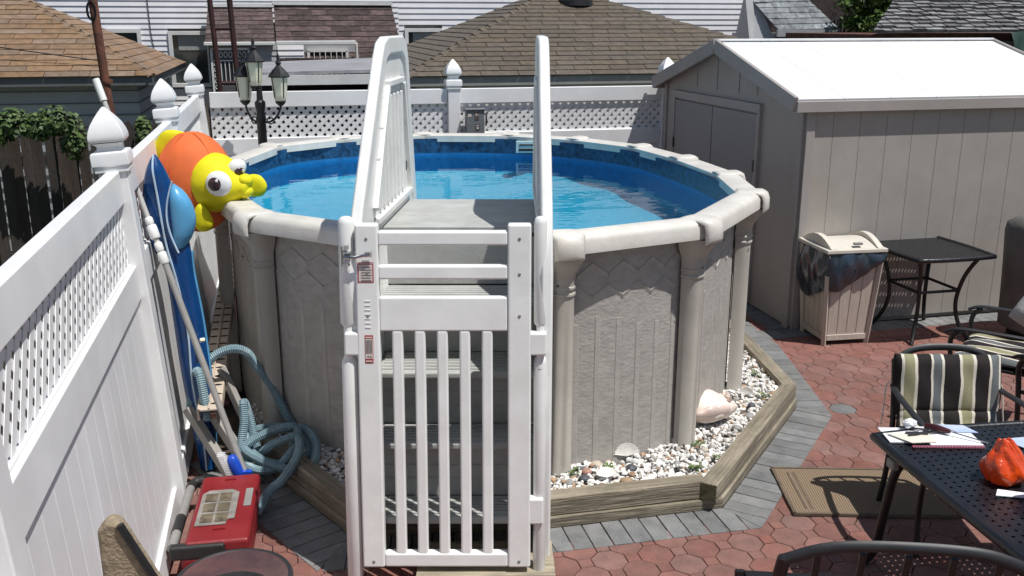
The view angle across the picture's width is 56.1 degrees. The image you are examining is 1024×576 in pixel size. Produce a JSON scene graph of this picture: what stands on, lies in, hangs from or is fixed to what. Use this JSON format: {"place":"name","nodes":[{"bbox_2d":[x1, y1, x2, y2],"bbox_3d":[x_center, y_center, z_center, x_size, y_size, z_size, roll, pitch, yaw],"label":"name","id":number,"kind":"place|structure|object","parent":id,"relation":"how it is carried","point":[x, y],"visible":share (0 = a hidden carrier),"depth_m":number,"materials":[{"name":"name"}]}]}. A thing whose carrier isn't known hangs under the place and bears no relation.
{"place":"outdoors","nodes":[
{"label":"outdoors","id":0,"kind":"place"},
{"bbox_2d":[0,0,185,250],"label":"garage","id":1,"kind":"structure","parent":0,"point":[30,82],"depth_m":13.07,"materials":[{"name":"brown"}]},
{"bbox_2d":[0,47,108,61],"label":"cable","id":2,"kind":"object","parent":1,"relation":"attached to","point":[49,54],"visible":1,"depth_m":12.77,"materials":[{"name":"black metal"}]},
{"bbox_2d":[217,571,263,575],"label":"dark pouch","id":3,"kind":"object","parent":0,"point":[241,573],"visible":1,"depth_m":3.37,"materials":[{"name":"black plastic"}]},
{"bbox_2d":[252,332,778,489],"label":"gravel","id":4,"kind":"structure","parent":0,"point":[335,465],"depth_m":5.37,"materials":[{"name":"white gravel"}]},
{"bbox_2d":[213,131,769,477],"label":"swimming pool","id":5,"kind":"structure","parent":4,"relation":"on","point":[645,236],"depth_m":5.42,"materials":[{"name":"plastic"}]},
{"bbox_2d":[155,130,266,231],"bbox_3d":[-1.827,-0.631,5.742,0.648,0.609,0.468,9,18,30],"label":"inflatable fish","id":6,"kind":"object","parent":5,"relation":"on","point":[208,176],"visible":0.88,"depth_m":5.58},
{"bbox_2d":[197,249,234,420],"bbox_3d":[-1.883,0.208,6.245,0.128,0.408,2.387,-3,16,-12],"label":"slotted channel","id":7,"kind":"object","parent":5,"relation":"attached to","point":[220,334],"visible":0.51,"depth_m":5.91,"materials":[{"name":"plastic"}]},
{"bbox_2d":[255,321,796,533],"bbox_3d":[0.720,0.763,6.126,4.195,0.168,2.310,-13,20,-38],"label":"timber edging","id":8,"kind":"object","parent":4,"relation":"on","point":[320,489],"visible":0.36,"depth_m":4.96,"materials":[{"name":"brown wood"}]},
{"bbox_2d":[217,366,240,418],"bbox_3d":[-1.540,0.734,5.505,0.294,0.565,0.040,6,17,22],"label":"grey post","id":9,"kind":"object","parent":8,"relation":"on","point":[230,388],"visible":0.53,"depth_m":5.47,"materials":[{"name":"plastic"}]},
{"bbox_2d":[186,344,320,516],"bbox_3d":[-1.340,0.730,5.185,0.613,0.704,0.853,-10,19,-33],"label":"pool hose","id":10,"kind":"object","parent":8,"relation":"on","point":[251,435],"visible":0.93,"depth_m":5.26,"materials":[{"name":"blue plastic"}]},
{"bbox_2d":[565,479,573,485],"bbox_3d":[0.299,1.016,5.001,0.046,0.035,0.063,1,16,5],"label":"pebble","id":11,"kind":"object","parent":4,"relation":"on","point":[569,481],"visible":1,"depth_m":4.99,"materials":[{"name":"white stone"}]},
{"bbox_2d":[566,466,579,475],"bbox_3d":[0.318,0.977,5.104,0.094,0.042,0.082,1,15,3],"label":"weed","id":12,"kind":"object","parent":4,"relation":"on","point":[573,470],"visible":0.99,"depth_m":5.11,"materials":[{"name":"green plant"}]},
{"bbox_2d":[578,474,589,482],"bbox_3d":[0.380,1.002,5.049,0.062,0.040,0.052,-4,16,-15],"label":"pebble","id":13,"kind":"object","parent":4,"relation":"on","point":[584,477],"visible":0.99,"depth_m":5.04,"materials":[{"name":"stone"}]},
{"bbox_2d":[581,467,591,474],"bbox_3d":[0.401,0.985,5.148,0.065,0.042,0.057,-10,18,-32],"label":"pebble","id":14,"kind":"object","parent":4,"relation":"on","point":[586,470],"visible":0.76,"depth_m":5.13,"materials":[{"name":"pink stone"}]},
{"bbox_2d":[591,460,602,467],"bbox_3d":[0.459,0.964,5.226,0.070,0.043,0.060,1,16,5],"label":"pebble","id":15,"kind":"object","parent":4,"relation":"on","point":[598,463],"visible":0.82,"depth_m":5.21,"materials":[{"name":"stone"}]},
{"bbox_2d":[596,466,617,477],"bbox_3d":[0.497,0.971,5.070,0.118,0.048,0.043,-2,16,-6],"label":"scallop shell","id":16,"kind":"object","parent":4,"relation":"on","point":[606,472],"visible":1,"depth_m":5.07},
{"bbox_2d":[603,462,614,468],"bbox_3d":[0.523,0.964,5.162,0.067,0.040,0.101,-4,16,-13],"label":"weed","id":17,"kind":"object","parent":4,"relation":"on","point":[611,466],"visible":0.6,"depth_m":5.18,"materials":[{"name":"green plant"}]},
{"bbox_2d":[614,442,638,455],"bbox_3d":[0.632,0.891,5.285,0.152,0.079,0.027,-3,16,-11],"label":"scallop shell","id":18,"kind":"object","parent":4,"relation":"on","point":[626,449],"visible":1,"depth_m":5.29},
{"bbox_2d":[620,477,633,481],"bbox_3d":[0.601,1.012,5.013,0.069,0.051,0.078,-11,19,-34],"label":"pebble","id":19,"kind":"object","parent":4,"relation":"on","point":[625,479],"visible":0.49,"depth_m":5.00,"materials":[{"name":"stone"}]},
{"bbox_2d":[626,464,636,470],"bbox_3d":[0.646,0.975,5.187,0.060,0.046,0.071,2,16,9],"label":"pebble","id":20,"kind":"object","parent":4,"relation":"on","point":[631,467],"visible":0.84,"depth_m":5.17,"materials":[{"name":"stone"}]},
{"bbox_2d":[687,461,701,471],"bbox_3d":[0.982,0.963,5.152,0.083,0.044,0.087,1,16,4],"label":"weed","id":21,"kind":"object","parent":4,"relation":"on","point":[698,467],"visible":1,"depth_m":5.17,"materials":[{"name":"green plant"}]},
{"bbox_2d":[693,440,705,445],"bbox_3d":[1.043,0.884,5.451,0.099,0.036,0.099,9,18,29],"label":"weed","id":22,"kind":"object","parent":4,"relation":"on","point":[700,443],"visible":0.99,"depth_m":5.46,"materials":[{"name":"green plant"}]},
{"bbox_2d":[701,447,707,452],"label":"pebble","id":23,"kind":"object","parent":4,"relation":"on","point":[704,449],"visible":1,"depth_m":5.37,"materials":[{"name":"white stone"}]},
{"bbox_2d":[696,389,737,423],"bbox_3d":[1.193,0.716,5.747,0.364,0.197,0.223,-4,16,-14],"label":"conch shell","id":24,"kind":"object","parent":4,"relation":"on","point":[713,406],"visible":0.85,"depth_m":5.68},
{"bbox_2d":[731,425,742,430],"bbox_3d":[1.330,0.829,5.675,0.052,0.040,0.059,-13,20,-39],"label":"pebble","id":25,"kind":"object","parent":4,"relation":"on","point":[737,427],"visible":1,"depth_m":5.66,"materials":[{"name":"white stone"}]},
{"bbox_2d":[739,387,753,394],"bbox_3d":[1.503,0.660,6.159,0.102,0.053,0.018,5,16,16],"label":"scallop shell","id":26,"kind":"object","parent":4,"relation":"on","point":[746,390],"visible":1,"depth_m":6.16},
{"bbox_2d":[743,412,753,419],"bbox_3d":[1.449,0.785,5.872,0.067,0.046,0.060,0,15,2],"label":"pebble","id":27,"kind":"object","parent":4,"relation":"on","point":[748,415],"visible":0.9,"depth_m":5.85,"materials":[{"name":"white stone"}]},
{"bbox_2d":[748,402,755,407],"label":"pebble","id":28,"kind":"object","parent":4,"relation":"on","point":[750,404],"visible":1,"depth_m":6.00,"materials":[{"name":"stone"}]},
{"bbox_2d":[757,390,769,397],"bbox_3d":[1.613,0.686,6.157,0.088,0.043,0.071,4,16,14],"label":"weed","id":29,"kind":"object","parent":4,"relation":"on","point":[764,394],"visible":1,"depth_m":6.17,"materials":[{"name":"green plant"}]},
{"bbox_2d":[407,0,738,132],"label":"garage","id":30,"kind":"structure","parent":0,"point":[600,43],"depth_m":13.28,"materials":[{"name":"brown"}]},
{"bbox_2d":[169,293,1023,575],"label":"patio","id":31,"kind":"structure","parent":0,"point":[753,523],"depth_m":4.89,"materials":[{"name":"red brick pavers"},{"name":"red brick"}]},
{"bbox_2d":[0,64,218,575],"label":"vinyl fence","id":32,"kind":"object","parent":31,"relation":"on","point":[101,434],"visible":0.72,"depth_m":3.61,"materials":[{"name":"white plastic"}]},
{"bbox_2d":[92,78,246,469],"bbox_3d":[-1.772,-0.048,4.991,0.877,2.022,0.052,9,18,29],"label":"telescopic pole","id":33,"kind":"object","parent":32,"relation":"attached to","point":[154,235],"visible":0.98,"depth_m":4.99,"materials":[{"name":"grey metal"}]},
{"bbox_2d":[217,452,252,475],"bbox_3d":[-1.450,0.944,5.033,0.170,0.162,0.063,-2,16,-6],"label":"pool brush","id":34,"kind":"object","parent":33,"relation":"attached to","point":[233,463],"visible":0.64,"depth_m":5.01,"materials":[{"name":"blue plastic"}]},
{"bbox_2d":[98,514,161,575],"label":"wicker chair","id":35,"kind":"object","parent":31,"relation":"on","point":[123,552],"visible":1,"depth_m":2.62,"materials":[{"name":"beige fabric"}]},
{"bbox_2d":[142,154,216,470],"bbox_3d":[-1.800,0.161,5.211,0.312,1.773,0.127,2,16,8],"label":"pool float","id":36,"kind":"object","parent":31,"relation":"on","point":[170,208],"visible":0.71,"depth_m":5.09,"materials":[{"name":"blue plastic"}]},
{"bbox_2d":[183,405,232,475],"bbox_3d":[-1.655,0.872,5.289,0.336,0.426,0.048,7,17,25],"label":"grey post","id":37,"kind":"object","parent":31,"relation":"on","point":[206,438],"visible":0.56,"depth_m":5.27,"materials":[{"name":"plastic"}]},
{"bbox_2d":[167,474,260,570],"bbox_3d":[-1.436,1.136,4.675,0.371,0.192,0.718,-3,16,-10],"label":"toolbox","id":38,"kind":"object","parent":31,"relation":"on","point":[225,515],"visible":0.96,"depth_m":4.54,"materials":[{"name":"red plastic"}]},
{"bbox_2d":[177,548,292,575],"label":"round table","id":39,"kind":"object","parent":31,"relation":"on","point":[265,562],"visible":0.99,"depth_m":3.54,"materials":[{"name":"brown glass"}]},
{"bbox_2d":[210,410,263,481],"bbox_3d":[-1.545,0.864,5.318,0.364,0.430,0.052,8,17,26],"label":"grey post","id":40,"kind":"object","parent":31,"relation":"on","point":[218,425],"visible":0.19,"depth_m":5.30,"materials":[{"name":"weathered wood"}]},
{"bbox_2d":[233,38,289,144],"bbox_3d":[-2.340,-1.189,9.157,0.567,2.310,0.214,4,16,15],"label":"lamp post","id":41,"kind":"object","parent":31,"relation":"on","point":[248,76],"visible":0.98,"depth_m":8.93,"materials":[{"name":"black metal"}]},
{"bbox_2d":[209,57,673,248],"bbox_3d":[0.547,-1.383,10.269,7.142,2.092,0.164,-4,16,-13],"label":"vinyl fence","id":42,"kind":"object","parent":31,"relation":"on","point":[453,95],"visible":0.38,"depth_m":9.84,"materials":[{"name":"white plastic"}]},
{"bbox_2d":[464,108,486,132],"bbox_3d":[-0.372,-1.700,9.832,0.229,0.275,0.110,-4,16,-13],"label":"disconnect box","id":43,"kind":"object","parent":42,"relation":"attached to","point":[475,120],"visible":0.91,"depth_m":9.79,"materials":[{"name":"grey metal"}]},
{"bbox_2d":[460,101,657,131],"bbox_3d":[1.729,-1.875,10.532,4.900,0.500,0.020,-4,16,-13],"label":"backing sheet","id":44,"kind":"object","parent":42,"relation":"attached to","point":[568,111],"depth_m":10.27,"materials":[{"name":"white paint"}]},
{"bbox_2d":[338,35,552,575],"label":"pool steps","id":45,"kind":"structure","parent":31,"relation":"on","point":[444,424],"depth_m":4.25,"materials":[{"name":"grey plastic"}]},
{"bbox_2d":[416,540,555,575],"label":"wooden block","id":46,"kind":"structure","parent":31,"relation":"on","point":[549,570],"depth_m":4.33,"materials":[{"name":"beige wood"}]},
{"bbox_2d":[652,38,1023,328],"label":"garden shed","id":47,"kind":"structure","parent":31,"relation":"on","point":[880,139],"depth_m":8.02,"materials":[{"name":"plastic"}]},
{"bbox_2d":[672,99,712,163],"bbox_3d":[1.790,-1.042,9.693,0.036,1.640,0.893,-4,16,-13],"label":"door","id":48,"kind":"structure","parent":47,"relation":"in","point":[693,121],"depth_m":9.50,"materials":[{"name":"plastic"}]},
{"bbox_2d":[710,106,756,290],"bbox_3d":[2.000,-0.806,8.843,0.036,1.640,0.893,-4,16,-13],"label":"door","id":49,"kind":"structure","parent":47,"relation":"in","point":[733,131],"depth_m":8.68,"materials":[{"name":"plastic"}]},
{"bbox_2d":[799,231,887,345],"bbox_3d":[2.600,-0.020,7.652,0.500,0.861,0.500,-3,16,-9],"label":"trash bin","id":50,"kind":"object","parent":31,"relation":"on","point":[845,313],"visible":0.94,"depth_m":7.51,"materials":[{"name":"beige plastic"}]},
{"bbox_2d":[797,243,886,296],"bbox_3d":[2.600,-0.128,7.622,0.546,0.429,0.545,-3,16,-9],"label":"bin bag","id":51,"kind":"object","parent":50,"relation":"in","point":[815,267],"visible":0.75,"depth_m":7.38,"materials":[{"name":"plastic"}]},
{"bbox_2d":[770,467,962,518],"bbox_3d":[1.930,1.098,5.180,0.944,0.014,0.538,1,15,2],"label":"door mat","id":52,"kind":"object","parent":31,"relation":"on","point":[835,492],"depth_m":5.14,"materials":[{"name":"beige wicker"}]},
{"bbox_2d":[734,541,1023,575],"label":"patio chair","id":53,"kind":"object","parent":31,"relation":"on","point":[816,552],"visible":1,"depth_m":2.93,"materials":[{"name":"black metal"}]},
{"bbox_2d":[872,236,996,345],"bbox_3d":[3.330,0.018,7.787,0.740,0.734,0.803,-4,16,-13],"label":"side table","id":54,"kind":"object","parent":31,"relation":"on","point":[928,251],"visible":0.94,"depth_m":7.63,"materials":[{"name":"black metal"}]},
{"bbox_2d":[865,420,1023,564],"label":"patio table","id":55,"kind":"object","parent":31,"relation":"on","point":[956,481],"visible":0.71,"depth_m":3.80,"materials":[{"name":"black metal"}]},
{"bbox_2d":[878,427,985,448],"bbox_3d":[1.800,0.641,4.130,0.380,0.014,0.210,0,15,1],"label":"notebook","id":56,"kind":"object","parent":55,"relation":"on","point":[950,440],"visible":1,"depth_m":4.09,"materials":[{"name":"white paper"}]},
{"bbox_2d":[901,418,916,428],"bbox_3d":[1.747,0.595,4.212,0.057,0.047,0.064,13,20,40],"label":"tissue","id":57,"kind":"object","parent":56,"relation":"on","point":[907,423],"visible":1,"depth_m":4.20,"materials":[{"name":"white paper"}]},
{"bbox_2d":[886,433,936,442],"bbox_3d":[1.710,0.642,4.104,0.180,0.003,0.100,0,15,0],"label":"card","id":58,"kind":"object","parent":56,"relation":"on","point":[928,438],"visible":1,"depth_m":4.10,"materials":[{"name":"beige paper"}]},
{"bbox_2d":[899,426,931,430],"bbox_3d":[1.763,0.613,4.191,0.135,0.009,0.009,5,16,17],"label":"pen","id":59,"kind":"object","parent":56,"relation":"on","point":[915,428],"visible":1,"depth_m":4.19,"materials":[{"name":"black plastic"}]},
{"bbox_2d":[905,430,939,435],"bbox_3d":[1.780,0.625,4.138,0.161,0.010,0.036,-2,16,-6],"label":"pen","id":60,"kind":"object","parent":56,"relation":"on","point":[912,433],"visible":1,"depth_m":4.13,"materials":[{"name":"black metal"}]},
{"bbox_2d":[924,423,988,443],"bbox_3d":[1.905,0.622,4.120,0.265,0.030,0.032,12,19,36],"label":"screwdriver","id":61,"kind":"object","parent":56,"relation":"on","point":[935,427],"visible":1,"depth_m":4.14,"materials":[{"name":"silver metal"}]},
{"bbox_2d":[937,424,977,432],"bbox_3d":[1.950,0.615,4.201,0.148,0.002,0.077,1,16,5],"label":"folded sheet","id":62,"kind":"object","parent":56,"relation":"on","point":[960,428],"visible":0.93,"depth_m":4.20,"materials":[{"name":"white paper"}]},
{"bbox_2d":[979,437,1023,486],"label":"plastic bag","id":63,"kind":"object","parent":55,"relation":"on","point":[1001,462],"visible":1,"depth_m":3.69,"materials":[{"name":"orange plastic"}]},
{"bbox_2d":[996,489,1023,497],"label":"paper strip","id":64,"kind":"object","parent":55,"relation":"on","point":[1006,493],"visible":1,"depth_m":3.64,"materials":[{"name":"white paper"}]},
{"bbox_2d":[1005,437,1023,447],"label":"printed sheet","id":65,"kind":"object","parent":55,"relation":"on","point":[1019,441],"visible":0.5,"depth_m":4.10,"materials":[{"name":"white paper"}]},
{"bbox_2d":[876,343,1023,557],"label":"patio chair","id":66,"kind":"object","parent":31,"relation":"on","point":[913,414],"visible":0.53,"depth_m":4.90,"materials":[{"name":"black metal"}]},
{"bbox_2d":[880,353,1003,427],"bbox_3d":[2.201,0.596,4.682,0.628,0.406,0.567,1,15,2],"label":"chair cushion","id":67,"kind":"object","parent":66,"relation":"on","point":[948,389],"visible":0.59,"depth_m":4.85,"materials":[{"name":"fabric"}]},
{"bbox_2d":[945,305,1023,376],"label":"patio chair","id":68,"kind":"object","parent":31,"relation":"on","point":[971,330],"visible":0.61,"depth_m":5.85,"materials":[{"name":"black metal"}]},
{"bbox_2d":[955,333,1023,368],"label":"chair cushion","id":69,"kind":"object","parent":68,"relation":"on","point":[1006,349],"visible":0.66,"depth_m":5.99,"materials":[{"name":"fabric"}]},
{"bbox_2d":[1008,296,1023,326],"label":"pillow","id":70,"kind":"object","parent":68,"relation":"on","point":[1016,314],"visible":1,"depth_m":5.32,"materials":[{"name":"grey fabric"}]},
{"bbox_2d":[997,213,1023,341],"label":"covered grill","id":71,"kind":"object","parent":31,"relation":"on","point":[1012,287],"visible":0.86,"depth_m":7.48,"materials":[{"name":"grey fabric"}]},
{"bbox_2d":[1012,354,1023,420],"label":"patio chair","id":72,"kind":"object","parent":31,"relation":"on","point":[1018,390],"visible":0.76,"depth_m":5.44,"materials":[{"name":"black metal"}]},
{"label":"ground","id":73,"kind":"structure","parent":0,"visible":0},
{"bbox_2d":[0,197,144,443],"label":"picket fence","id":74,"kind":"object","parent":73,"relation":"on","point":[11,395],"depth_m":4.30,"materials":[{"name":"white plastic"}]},
{"bbox_2d":[0,119,157,303],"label":"picket fence","id":75,"kind":"object","parent":73,"relation":"on","point":[33,160],"visible":0.16,"depth_m":8.52,"materials":[{"name":"brown wood"}]},
{"bbox_2d":[0,105,153,160],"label":"ivy","id":76,"kind":"object","parent":75,"relation":"attached to","point":[57,123],"visible":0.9,"depth_m":8.11,"materials":[{"name":"green plant"}]},
{"bbox_2d":[86,0,115,114],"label":"rusty pole","id":77,"kind":"object","parent":73,"relation":"on","point":[106,81],"visible":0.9,"depth_m":8.83,"materials":[{"name":"brown metal"}]},
{"bbox_2d":[192,104,256,155],"bbox_3d":[-3.362,-1.157,11.491,0.084,2.204,2.831,1,15,4],"label":"picket fence","id":78,"kind":"object","parent":73,"relation":"on","point":[208,113],"visible":0.04,"depth_m":10.80,"materials":[{"name":"white plastic"}]},
{"bbox_2d":[207,0,244,138],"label":"metal ladder","id":79,"kind":"object","parent":73,"relation":"on","point":[213,29],"visible":0.34,"depth_m":10.23,"materials":[{"name":"brown metal"}]},
{"bbox_2d":[223,58,371,136],"bbox_3d":[-2.668,-2.195,14.596,3.200,2.450,2.655,-4,16,-13],"label":"carport","id":80,"kind":"object","parent":73,"relation":"on","point":[297,80],"visible":0.21,"depth_m":13.38,"materials":[{"name":"silver metal"}]},
{"bbox_2d":[33,0,742,124],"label":"white house","id":81,"kind":"structure","parent":73,"relation":"on","point":[291,30],"depth_m":17.58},
{"bbox_2d":[105,29,141,43],"bbox_3d":[-6.983,-4.273,17.344,0.590,0.790,0.095,-4,16,-13],"label":"window","id":82,"kind":"structure","parent":81,"relation":"in","point":[132,34],"depth_m":17.28,"materials":[{"name":"white paint"}]},
{"bbox_2d":[167,31,211,86],"bbox_3d":[-5.894,-4.202,17.633,0.730,1.000,0.095,-4,16,-13],"label":"window","id":83,"kind":"structure","parent":81,"relation":"in","point":[188,46],"depth_m":17.63,"materials":[{"name":"white paint"}]},
{"bbox_2d":[208,46,250,91],"bbox_3d":[-4.992,-3.774,17.115,0.720,1.050,0.075,-4,16,-13],"label":"porch railing","id":84,"kind":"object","parent":81,"relation":"in","point":[225,52],"depth_m":17.02,"materials":[{"name":"white"}]},
{"bbox_2d":[307,49,348,74],"bbox_3d":[-3.346,-4.079,17.496,0.740,0.535,0.067,-4,16,-13],"label":"railing","id":85,"kind":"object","parent":81,"relation":"in","point":[314,52],"depth_m":17.44,"materials":[{"name":"white paint"}]},
{"bbox_2d":[404,28,442,43],"bbox_3d":[-1.725,-4.507,18.846,0.740,1.140,0.095,-4,16,-13],"label":"window","id":86,"kind":"structure","parent":81,"relation":"in","point":[411,34],"depth_m":18.71,"materials":[{"name":"white paint"}]},
{"bbox_2d":[732,0,840,38],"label":"grey outbuilding","id":87,"kind":"structure","parent":73,"relation":"on","point":[784,17],"depth_m":18.16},
{"bbox_2d":[764,0,869,32],"bbox_3d":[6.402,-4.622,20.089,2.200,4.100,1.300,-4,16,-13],"label":"dark roof house","id":88,"kind":"structure","parent":73,"relation":"on","point":[824,7],"depth_m":19.46,"materials":[{"name":"grey"}]},
{"bbox_2d":[831,0,950,32],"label":"leafy tree","id":89,"kind":"object","parent":73,"relation":"on","point":[868,21],"visible":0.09,"depth_m":17.62,"materials":[{"name":"green plant"}]},
{"bbox_2d":[785,0,1023,46],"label":"slate roof building","id":90,"kind":"structure","parent":73,"relation":"on","point":[1001,20],"depth_m":15.00,"materials":[{"name":"stone"}]},
{"bbox_2d":[1012,31,1023,51],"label":"tarp","id":91,"kind":"object","parent":90,"relation":"hanging from","point":[1018,37],"visible":0.34,"depth_m":14.61,"materials":[{"name":"green plastic"}]}
]}

